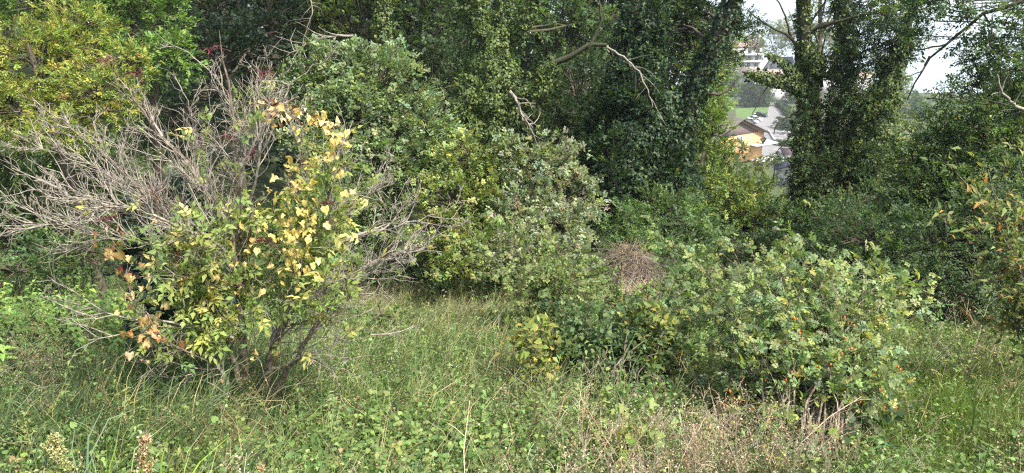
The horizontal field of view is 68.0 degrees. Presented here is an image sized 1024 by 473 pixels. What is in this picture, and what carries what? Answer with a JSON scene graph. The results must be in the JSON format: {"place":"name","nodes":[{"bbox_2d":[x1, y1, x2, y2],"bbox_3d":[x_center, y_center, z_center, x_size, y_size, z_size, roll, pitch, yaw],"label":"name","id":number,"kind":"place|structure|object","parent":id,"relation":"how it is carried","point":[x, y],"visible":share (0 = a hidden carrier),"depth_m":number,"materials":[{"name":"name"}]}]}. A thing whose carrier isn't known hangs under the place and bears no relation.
{"place":"outdoors","nodes":[
{"label":"outdoors","id":0,"kind":"place"},
{"bbox_2d":[270,21,352,66],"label":"dead branch","id":1,"kind":"object","parent":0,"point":[336,35],"visible":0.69,"depth_m":19.43,"materials":[{"name":"grey wood"}]},
{"bbox_2d":[285,0,321,55],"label":"dead branch","id":2,"kind":"object","parent":1,"relation":"attached to","point":[307,22],"visible":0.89,"depth_m":19.27,"materials":[{"name":"grey wood"}]},
{"bbox_2d":[0,9,1023,472],"bbox_3d":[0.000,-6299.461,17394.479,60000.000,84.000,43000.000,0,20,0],"label":"ground","id":3,"kind":"structure","parent":0,"point":[549,462],"depth_m":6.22,"materials":[{"name":"green plant"}]},
{"bbox_2d":[0,0,83,104],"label":"tree","id":4,"kind":"object","parent":3,"relation":"on","point":[30,44],"visible":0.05,"depth_m":37.61,"materials":[{"name":"green plant"}]},
{"bbox_2d":[40,429,83,472],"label":"flower spike","id":5,"kind":"object","parent":3,"relation":"on","point":[57,451],"visible":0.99,"depth_m":3.93,"materials":[{"name":"yellow plant"}]},
{"bbox_2d":[0,0,165,302],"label":"leafy tree","id":6,"kind":"object","parent":3,"relation":"on","point":[59,30],"visible":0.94,"depth_m":11.54,"materials":[{"name":"green plant"}]},
{"bbox_2d":[0,103,168,302],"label":"dark shrub","id":7,"kind":"object","parent":3,"relation":"on","point":[12,265],"visible":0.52,"depth_m":12.46,"materials":[{"name":"grey plant"}]},
{"bbox_2d":[0,0,212,272],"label":"leafy tree","id":8,"kind":"object","parent":3,"relation":"on","point":[148,36],"visible":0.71,"depth_m":15.24,"materials":[{"name":"green plant"}]},
{"bbox_2d":[13,0,203,211],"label":"tree","id":9,"kind":"object","parent":3,"relation":"on","point":[141,26],"visible":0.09,"depth_m":27.45,"materials":[{"name":"green plant"}]},
{"bbox_2d":[56,438,226,472],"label":"grass tussock","id":10,"kind":"object","parent":3,"relation":"on","point":[110,466],"depth_m":3.87,"materials":[{"name":"green plant"}]},
{"bbox_2d":[132,429,160,472],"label":"seed spike","id":11,"kind":"object","parent":3,"relation":"on","point":[145,438],"visible":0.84,"depth_m":3.93,"materials":[{"name":"beige plant"}]},
{"bbox_2d":[0,276,335,387],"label":"nettles","id":12,"kind":"object","parent":3,"relation":"on","point":[7,325],"visible":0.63,"depth_m":8.00,"materials":[{"name":"green plant"}]},
{"bbox_2d":[102,166,250,372],"bbox_3d":[-3.231,0.550,7.475,1.242,2.454,1.591,-16,25,-36],"label":"ivy bush","id":13,"kind":"object","parent":3,"relation":"on","point":[135,252],"visible":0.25,"depth_m":7.33,"materials":[{"name":"green plant"}]},
{"bbox_2d":[133,0,263,179],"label":"tree","id":14,"kind":"object","parent":3,"relation":"on","point":[210,77],"visible":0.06,"depth_m":37.84,"materials":[{"name":"green plant"}]},
{"bbox_2d":[111,0,323,233],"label":"dark tree","id":15,"kind":"object","parent":3,"relation":"on","point":[231,36],"visible":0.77,"depth_m":23.24,"materials":[{"name":"green plant"}]},
{"bbox_2d":[0,31,476,409],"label":"elder shrub","id":16,"kind":"object","parent":3,"relation":"on","point":[191,285],"visible":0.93,"depth_m":5.62,"materials":[{"name":"green plant"}]},
{"bbox_2d":[92,224,240,409],"bbox_3d":[-2.450,0.606,5.388,0.403,1.633,0.718,17,26,38],"label":"climbing creeper","id":17,"kind":"object","parent":16,"relation":"attached to","point":[153,331],"visible":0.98,"depth_m":5.20,"materials":[{"name":"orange plant"}]},
{"bbox_2d":[208,103,355,406],"bbox_3d":[-1.647,0.284,5.548,1.116,2.516,0.526,3,20,8],"label":"climbing creeper","id":18,"kind":"object","parent":16,"relation":"attached to","point":[335,142],"visible":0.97,"depth_m":5.30,"materials":[{"name":"yellow plant"}]},
{"bbox_2d":[258,99,340,135],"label":"withered leaves","id":19,"kind":"object","parent":18,"relation":"attached to","point":[327,123],"visible":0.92,"depth_m":5.18,"materials":[{"name":"yellow plant"}]},
{"bbox_2d":[223,59,317,204],"bbox_3d":[-5.067,-1.291,17.095,1.979,5.184,2.440,0,20,0],"label":"tree","id":20,"kind":"object","parent":3,"relation":"on","point":[264,91],"visible":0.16,"depth_m":16.10,"materials":[{"name":"green plant"}]},
{"bbox_2d":[253,416,326,461],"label":"weed clump","id":21,"kind":"object","parent":3,"relation":"on","point":[285,422],"visible":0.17,"depth_m":5.42,"materials":[{"name":"green plant"}]},
{"bbox_2d":[289,377,305,422],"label":"weed stalk","id":22,"kind":"object","parent":3,"relation":"on","point":[297,389],"visible":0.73,"depth_m":5.98,"materials":[{"name":"green plant"}]},
{"bbox_2d":[219,0,404,177],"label":"tree","id":23,"kind":"object","parent":3,"relation":"on","point":[283,160],"visible":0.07,"depth_m":36.26,"materials":[{"name":"green plant"}]},
{"bbox_2d":[253,0,403,246],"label":"ivy tree","id":24,"kind":"object","parent":3,"relation":"on","point":[331,16],"visible":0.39,"depth_m":27.54,"materials":[{"name":"green plant"}]},
{"bbox_2d":[317,396,408,439],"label":"weed clump","id":25,"kind":"object","parent":3,"relation":"on","point":[355,412],"visible":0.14,"depth_m":5.82,"materials":[{"name":"green plant"}]},
{"bbox_2d":[268,32,472,284],"bbox_3d":[-2.882,-1.317,15.145,3.642,5.276,4.156,-13,24,-31],"label":"round tree","id":26,"kind":"object","parent":3,"relation":"on","point":[365,102],"visible":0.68,"depth_m":14.39,"materials":[{"name":"green plant"}]},
{"bbox_2d":[330,298,426,342],"bbox_3d":[-1.754,1.144,9.712,1.342,0.733,1.132,-9,22,-22],"label":"leafy mound","id":27,"kind":"object","parent":3,"relation":"on","point":[367,316],"visible":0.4,"depth_m":9.69,"materials":[{"name":"green plant"}]},
{"bbox_2d":[233,199,527,298],"bbox_3d":[-2.259,0.297,13.928,5.892,2.182,2.132,4,20,10],"label":"shade shrub","id":28,"kind":"object","parent":3,"relation":"on","point":[410,271],"visible":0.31,"depth_m":13.73,"materials":[{"name":"green plant"}]},
{"bbox_2d":[346,2,416,176],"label":"tree","id":29,"kind":"object","parent":3,"relation":"on","point":[366,24],"depth_m":54.25,"materials":[{"name":"green plant"}]},
{"bbox_2d":[360,0,481,245],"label":"ivy tree","id":30,"kind":"object","parent":3,"relation":"on","point":[406,17],"visible":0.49,"depth_m":28.01,"materials":[{"name":"green plant"}]},
{"bbox_2d":[404,279,497,307],"bbox_3d":[-0.978,1.036,12.333,1.502,0.706,0.799,0,20,0],"label":"bramble mound","id":31,"kind":"object","parent":3,"relation":"on","point":[448,285],"visible":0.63,"depth_m":12.24,"materials":[{"name":"green plant"}]},
{"bbox_2d":[395,127,530,296],"bbox_3d":[-0.797,-0.107,12.785,2.338,3.114,2.971,0,20,0],"label":"leafy shrub","id":32,"kind":"object","parent":3,"relation":"on","point":[452,260],"visible":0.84,"depth_m":12.82,"materials":[{"name":"green plant"}]},
{"bbox_2d":[402,0,527,231],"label":"tree","id":33,"kind":"object","parent":3,"relation":"on","point":[453,81],"depth_m":37.31,"materials":[{"name":"green plant"}]},
{"bbox_2d":[435,0,561,239],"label":"tree","id":34,"kind":"object","parent":3,"relation":"on","point":[519,53],"visible":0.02,"depth_m":36.98,"materials":[{"name":"green plant"}]},
{"bbox_2d":[471,309,528,342],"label":"weed clump","id":35,"kind":"object","parent":3,"relation":"on","point":[490,320],"visible":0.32,"depth_m":9.54,"materials":[{"name":"green plant"}]},
{"bbox_2d":[2,255,1003,472],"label":"tall weeds","id":36,"kind":"object","parent":3,"relation":"on","point":[151,451],"visible":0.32,"depth_m":5.71,"materials":[{"name":"green plant"}]},
{"bbox_2d":[0,269,1022,472],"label":"flattened grass","id":37,"kind":"structure","parent":3,"relation":"on","point":[494,382],"depth_m":6.70,"materials":[{"name":"green plant"}]},
{"bbox_2d":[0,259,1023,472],"bbox_3d":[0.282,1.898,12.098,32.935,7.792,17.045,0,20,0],"label":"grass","id":38,"kind":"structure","parent":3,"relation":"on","point":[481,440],"depth_m":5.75,"materials":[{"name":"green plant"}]},
{"bbox_2d":[0,315,1023,472],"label":"dry stalks","id":39,"kind":"object","parent":3,"relation":"on","point":[720,461],"visible":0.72,"depth_m":4.46,"materials":[{"name":"beige plant"}]},
{"bbox_2d":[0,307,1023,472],"bbox_3d":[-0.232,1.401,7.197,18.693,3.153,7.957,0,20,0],"label":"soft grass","id":40,"kind":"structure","parent":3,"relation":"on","point":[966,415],"depth_m":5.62,"materials":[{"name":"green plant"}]},
{"bbox_2d":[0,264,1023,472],"bbox_3d":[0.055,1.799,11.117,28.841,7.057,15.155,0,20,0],"label":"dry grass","id":41,"kind":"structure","parent":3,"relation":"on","point":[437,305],"depth_m":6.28,"materials":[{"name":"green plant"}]},
{"bbox_2d":[0,258,1023,472],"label":"weeds","id":42,"kind":"object","parent":3,"relation":"on","point":[415,461],"visible":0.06,"depth_m":5.34,"materials":[{"name":"green plant"}]},
{"bbox_2d":[0,313,1023,472],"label":"bright weeds","id":43,"kind":"object","parent":3,"relation":"on","point":[394,446],"visible":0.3,"depth_m":5.12,"materials":[{"name":"green plant"}]},
{"bbox_2d":[0,256,1023,472],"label":"grass plumes","id":44,"kind":"object","parent":3,"relation":"on","point":[100,355],"depth_m":6.10,"materials":[{"name":"green plant"}]},
{"bbox_2d":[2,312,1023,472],"bbox_3d":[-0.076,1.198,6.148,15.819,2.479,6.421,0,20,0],"label":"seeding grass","id":45,"kind":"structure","parent":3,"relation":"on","point":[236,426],"depth_m":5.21,"materials":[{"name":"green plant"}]},
{"bbox_2d":[428,0,625,260],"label":"ivy tree","id":46,"kind":"object","parent":3,"relation":"on","point":[496,31],"visible":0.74,"depth_m":21.08,"materials":[{"name":"green plant"}]},
{"bbox_2d":[492,311,572,389],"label":"dogwood shrub","id":47,"kind":"object","parent":3,"relation":"on","point":[546,326],"visible":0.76,"depth_m":6.58,"materials":[{"name":"green plant"}]},
{"bbox_2d":[463,205,629,327],"bbox_3d":[0.438,0.400,9.558,2.095,1.941,1.445,0,20,0],"label":"rose bush","id":48,"kind":"object","parent":3,"relation":"on","point":[555,269],"visible":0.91,"depth_m":9.51,"materials":[{"name":"green plant"}]},
{"bbox_2d":[483,125,610,282],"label":"silvery shrub","id":49,"kind":"object","parent":3,"relation":"on","point":[567,214],"visible":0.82,"depth_m":12.72,"materials":[{"name":"green plant"}]},
{"bbox_2d":[511,0,612,262],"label":"understorey tree","id":50,"kind":"object","parent":3,"relation":"on","point":[570,112],"visible":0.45,"depth_m":23.68,"materials":[{"name":"green plant"}]},
{"bbox_2d":[508,90,544,143],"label":"dead branch","id":51,"kind":"object","parent":50,"relation":"attached to","point":[512,94],"visible":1,"depth_m":19.59,"materials":[{"name":"grey wood"}]},
{"bbox_2d":[517,0,622,246],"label":"tree","id":52,"kind":"object","parent":3,"relation":"on","point":[570,236],"visible":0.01,"depth_m":47.59,"materials":[{"name":"green plant"}]},
{"bbox_2d":[561,233,675,299],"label":"dry bush","id":53,"kind":"object","parent":3,"relation":"on","point":[638,264],"visible":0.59,"depth_m":13.33,"materials":[{"name":"brown plant"}]},
{"bbox_2d":[531,279,707,403],"bbox_3d":[1.105,1.153,7.144,1.863,1.536,2.295,0,20,0],"label":"bramble bush","id":54,"kind":"object","parent":3,"relation":"on","point":[578,326],"visible":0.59,"depth_m":6.70,"materials":[{"name":"green plant"}]},
{"bbox_2d":[565,386,683,472],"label":"hop vine","id":55,"kind":"object","parent":3,"relation":"on","point":[636,420],"visible":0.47,"depth_m":4.78,"materials":[{"name":"green plant"}]},
{"bbox_2d":[506,0,750,252],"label":"tree","id":56,"kind":"object","parent":3,"relation":"on","point":[669,67],"visible":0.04,"depth_m":32.50,"materials":[{"name":"green plant"}]},
{"bbox_2d":[581,276,682,311],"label":"straw litter","id":57,"kind":"object","parent":3,"relation":"on","point":[649,296],"visible":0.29,"depth_m":12.60,"materials":[{"name":"beige plant"}]},
{"bbox_2d":[571,0,697,246],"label":"ivy tree","id":58,"kind":"object","parent":3,"relation":"on","point":[622,133],"visible":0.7,"depth_m":17.55,"materials":[{"name":"green plant"}]},
{"bbox_2d":[606,46,665,124],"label":"dead branch","id":59,"kind":"object","parent":58,"relation":"hanging from","point":[624,57],"visible":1,"depth_m":16.48,"materials":[{"name":"wood"}]},
{"bbox_2d":[566,260,708,307],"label":"bush","id":60,"kind":"object","parent":3,"relation":"on","point":[612,286],"visible":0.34,"depth_m":12.40,"materials":[{"name":"green plant"}]},
{"bbox_2d":[606,283,700,392],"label":"dogwood shrub","id":61,"kind":"object","parent":3,"relation":"on","point":[656,307],"visible":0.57,"depth_m":6.73,"materials":[{"name":"green plant"}]},
{"bbox_2d":[579,0,739,245],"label":"tree","id":62,"kind":"object","parent":3,"relation":"on","point":[673,79],"visible":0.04,"depth_m":34.55,"materials":[{"name":"green plant"}]},
{"bbox_2d":[586,178,736,280],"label":"round bush","id":63,"kind":"object","parent":3,"relation":"on","point":[682,203],"visible":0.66,"depth_m":16.06,"materials":[{"name":"green plant"}]},
{"bbox_2d":[632,0,745,272],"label":"ivy tree","id":64,"kind":"object","parent":3,"relation":"on","point":[718,36],"visible":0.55,"depth_m":17.76,"materials":[{"name":"green plant"}]},
{"bbox_2d":[638,209,750,326],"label":"rose bush","id":65,"kind":"object","parent":3,"relation":"on","point":[695,284],"visible":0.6,"depth_m":9.34,"materials":[{"name":"green plant"}]},
{"bbox_2d":[666,17,748,243],"bbox_3d":[6.933,-3.339,27.794,3.204,8.939,10.416,5,21,13],"label":"lit tree","id":66,"kind":"object","parent":3,"relation":"on","point":[709,169],"visible":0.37,"depth_m":23.49,"materials":[{"name":"green plant"}]},
{"bbox_2d":[640,0,776,262],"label":"overhanging tree","id":67,"kind":"object","parent":3,"relation":"on","point":[749,24],"visible":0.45,"depth_m":18.49,"materials":[{"name":"green plant"}]},
{"bbox_2d":[714,58,744,107],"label":"broad tree","id":68,"kind":"object","parent":3,"relation":"on","point":[735,86],"visible":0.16,"depth_m":243.93,"materials":[{"name":"green plant"}]},
{"bbox_2d":[718,40,763,93],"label":"apartment house","id":69,"kind":"structure","parent":3,"relation":"on","point":[754,60],"depth_m":359.06,"materials":[{"name":"white paint"}]},
{"bbox_2d":[730,140,752,171],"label":"leafy bush","id":70,"kind":"object","parent":3,"relation":"on","point":[741,146],"visible":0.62,"depth_m":127.54,"materials":[{"name":"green plant"}]},
{"bbox_2d":[710,115,777,162],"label":"gabled house","id":71,"kind":"structure","parent":3,"relation":"on","point":[746,128],"depth_m":143.66,"materials":[{"name":"yellow paint"}]},
{"bbox_2d":[698,142,797,285],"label":"sunlit bush","id":72,"kind":"object","parent":3,"relation":"on","point":[741,190],"visible":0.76,"depth_m":18.68,"materials":[{"name":"green plant"}]},
{"bbox_2d":[738,97,769,107],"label":"conifer hedge","id":73,"kind":"object","parent":3,"relation":"on","point":[752,102],"visible":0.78,"depth_m":283.40,"materials":[{"name":"green plant"}]},
{"bbox_2d":[733,75,776,105],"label":"broad tree","id":74,"kind":"object","parent":3,"relation":"on","point":[753,86],"visible":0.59,"depth_m":288.99,"materials":[{"name":"green plant"}]},
{"bbox_2d":[749,155,771,177],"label":"leafy bush","id":75,"kind":"object","parent":3,"relation":"on","point":[759,162],"visible":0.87,"depth_m":120.94,"materials":[{"name":"green plant"}]},
{"bbox_2d":[737,68,787,97],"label":"house","id":76,"kind":"structure","parent":3,"relation":"on","point":[750,69],"depth_m":339.31,"materials":[{"name":"white paint"}]},
{"bbox_2d":[765,151,783,175],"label":"round bush","id":77,"kind":"object","parent":3,"relation":"on","point":[775,159],"visible":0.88,"depth_m":114.67,"materials":[{"name":"green plant"}]},
{"bbox_2d":[710,351,838,470],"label":"hop vine","id":78,"kind":"object","parent":3,"relation":"on","point":[742,363],"visible":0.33,"depth_m":5.25,"materials":[{"name":"green plant"}]},
{"bbox_2d":[763,56,794,84],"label":"slate roof house","id":79,"kind":"structure","parent":3,"relation":"on","point":[768,66],"depth_m":365.39,"materials":[{"name":"grey stone"}]},
{"bbox_2d":[770,79,787,101],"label":"plain house","id":80,"kind":"structure","parent":3,"relation":"on","point":[778,95],"depth_m":316.77,"materials":[{"name":"white paint"}]},
{"bbox_2d":[774,161,791,185],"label":"gabled house","id":81,"kind":"structure","parent":3,"relation":"on","point":[782,167],"depth_m":112.89,"materials":[{"name":"stone"}]},
{"bbox_2d":[681,190,885,291],"bbox_3d":[6.151,0.574,16.750,5.168,2.684,3.405,-16,25,-37],"label":"dark thicket","id":82,"kind":"object","parent":3,"relation":"on","point":[772,237],"visible":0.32,"depth_m":17.01,"materials":[{"name":"green plant"}]},
{"bbox_2d":[774,100,793,115],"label":"hedge","id":83,"kind":"object","parent":3,"relation":"on","point":[782,106],"visible":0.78,"depth_m":267.91,"materials":[{"name":"green plant"}]},
{"bbox_2d":[771,116,797,130],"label":"hedge","id":84,"kind":"object","parent":3,"relation":"on","point":[783,125],"visible":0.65,"depth_m":203.57,"materials":[{"name":"green plant"}]},
{"bbox_2d":[778,147,793,162],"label":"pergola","id":85,"kind":"object","parent":3,"relation":"on","point":[786,151],"visible":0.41,"depth_m":119.19,"materials":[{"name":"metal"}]},
{"bbox_2d":[780,81,795,103],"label":"spruce tree","id":86,"kind":"object","parent":3,"relation":"on","point":[789,101],"visible":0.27,"depth_m":303.91,"materials":[{"name":"green plant"}]},
{"bbox_2d":[743,13,835,69],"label":"broad tree","id":87,"kind":"object","parent":3,"relation":"on","point":[784,40],"visible":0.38,"depth_m":358.51,"materials":[{"name":"green plant"}]},
{"bbox_2d":[630,217,954,472],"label":"rose bush","id":88,"kind":"object","parent":3,"relation":"on","point":[852,320],"visible":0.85,"depth_m":5.51,"materials":[{"name":"green plant"}]},
{"bbox_2d":[788,0,837,150],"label":"bare tree","id":89,"kind":"object","parent":3,"relation":"on","point":[821,19],"visible":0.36,"depth_m":34.74,"materials":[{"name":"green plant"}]},
{"bbox_2d":[742,0,943,292],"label":"ivy tree","id":90,"kind":"object","parent":3,"relation":"on","point":[836,158],"visible":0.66,"depth_m":18.32,"materials":[{"name":"green plant"}]},
{"bbox_2d":[789,176,904,300],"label":"pale shrub","id":91,"kind":"object","parent":3,"relation":"on","point":[807,204],"visible":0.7,"depth_m":13.08,"materials":[{"name":"green plant"}]},
{"bbox_2d":[784,358,938,465],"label":"bramble bush","id":92,"kind":"object","parent":3,"relation":"on","point":[867,422],"visible":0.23,"depth_m":5.30,"materials":[{"name":"green plant"}]},
{"bbox_2d":[860,66,916,95],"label":"broad tree","id":93,"kind":"object","parent":3,"relation":"on","point":[907,87],"visible":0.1,"depth_m":351.12,"materials":[{"name":"green plant"}]},
{"bbox_2d":[781,159,1023,335],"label":"bush","id":94,"kind":"object","parent":3,"relation":"on","point":[955,270],"visible":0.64,"depth_m":11.36,"materials":[{"name":"green plant"}]},
{"bbox_2d":[895,90,936,118],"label":"broad tree","id":95,"kind":"object","parent":3,"relation":"on","point":[914,99],"visible":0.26,"depth_m":237.07,"materials":[{"name":"green plant"}]},
{"bbox_2d":[891,111,946,234],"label":"slope tree","id":96,"kind":"object","parent":3,"relation":"on","point":[904,123],"visible":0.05,"depth_m":62.38,"materials":[{"name":"green plant"}]},
{"bbox_2d":[857,0,1023,320],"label":"tree","id":97,"kind":"object","parent":3,"relation":"on","point":[915,170],"visible":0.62,"depth_m":12.87,"materials":[{"name":"green plant"}]},
{"bbox_2d":[894,137,989,257],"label":"slope tree","id":98,"kind":"object","parent":3,"relation":"on","point":[932,211],"visible":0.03,"depth_m":49.27,"materials":[{"name":"green plant"}]},
{"bbox_2d":[864,0,1023,133],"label":"hanging branch tree","id":99,"kind":"object","parent":3,"relation":"on","point":[991,38],"visible":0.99,"depth_m":9.97,"materials":[{"name":"green plant"}]},
{"bbox_2d":[909,92,983,148],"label":"slope tree","id":100,"kind":"object","parent":3,"relation":"on","point":[938,117],"visible":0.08,"depth_m":74.22,"materials":[{"name":"green plant"}]},
{"bbox_2d":[881,283,1023,405],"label":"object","id":101,"kind":"object","parent":3,"relation":"on","point":[978,352],"visible":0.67,"depth_m":6.84,"materials":[{"name":"green plant"}]},
{"bbox_2d":[919,137,1023,388],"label":"young tree","id":102,"kind":"object","parent":3,"relation":"on","point":[1008,261],"visible":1,"depth_m":6.56,"materials":[{"name":"green plant"}]},
{"bbox_2d":[993,73,1023,114],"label":"dead branch","id":103,"kind":"object","parent":102,"relation":"attached to","point":[1011,102],"visible":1,"depth_m":6.97,"materials":[{"name":"grey wood"}]},
{"bbox_2d":[261,0,1023,92],"bbox_3d":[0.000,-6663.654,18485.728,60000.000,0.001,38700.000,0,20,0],"label":"sky","id":104,"kind":"structure","parent":0,"point":[936,69],"depth_m":610.78,"materials":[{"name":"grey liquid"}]},
{"bbox_2d":[735,107,768,118],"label":"lawn","id":105,"kind":"structure","parent":0,"point":[744,113],"depth_m":264.05,"materials":[{"name":"green plant"}]},
{"bbox_2d":[755,102,784,145],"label":"road","id":106,"kind":"structure","parent":0,"point":[774,112],"depth_m":229.56,"materials":[{"name":"grey asphalt"}]},
{"bbox_2d":[762,144,791,158],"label":"forecourt","id":107,"kind":"structure","parent":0,"point":[771,149],"depth_m":162.19,"materials":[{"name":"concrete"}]},
{"bbox_2d":[774,129,793,140],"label":"parking area","id":108,"kind":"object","parent":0,"point":[781,135],"visible":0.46,"depth_m":190.63,"materials":[{"name":"asphalt"}]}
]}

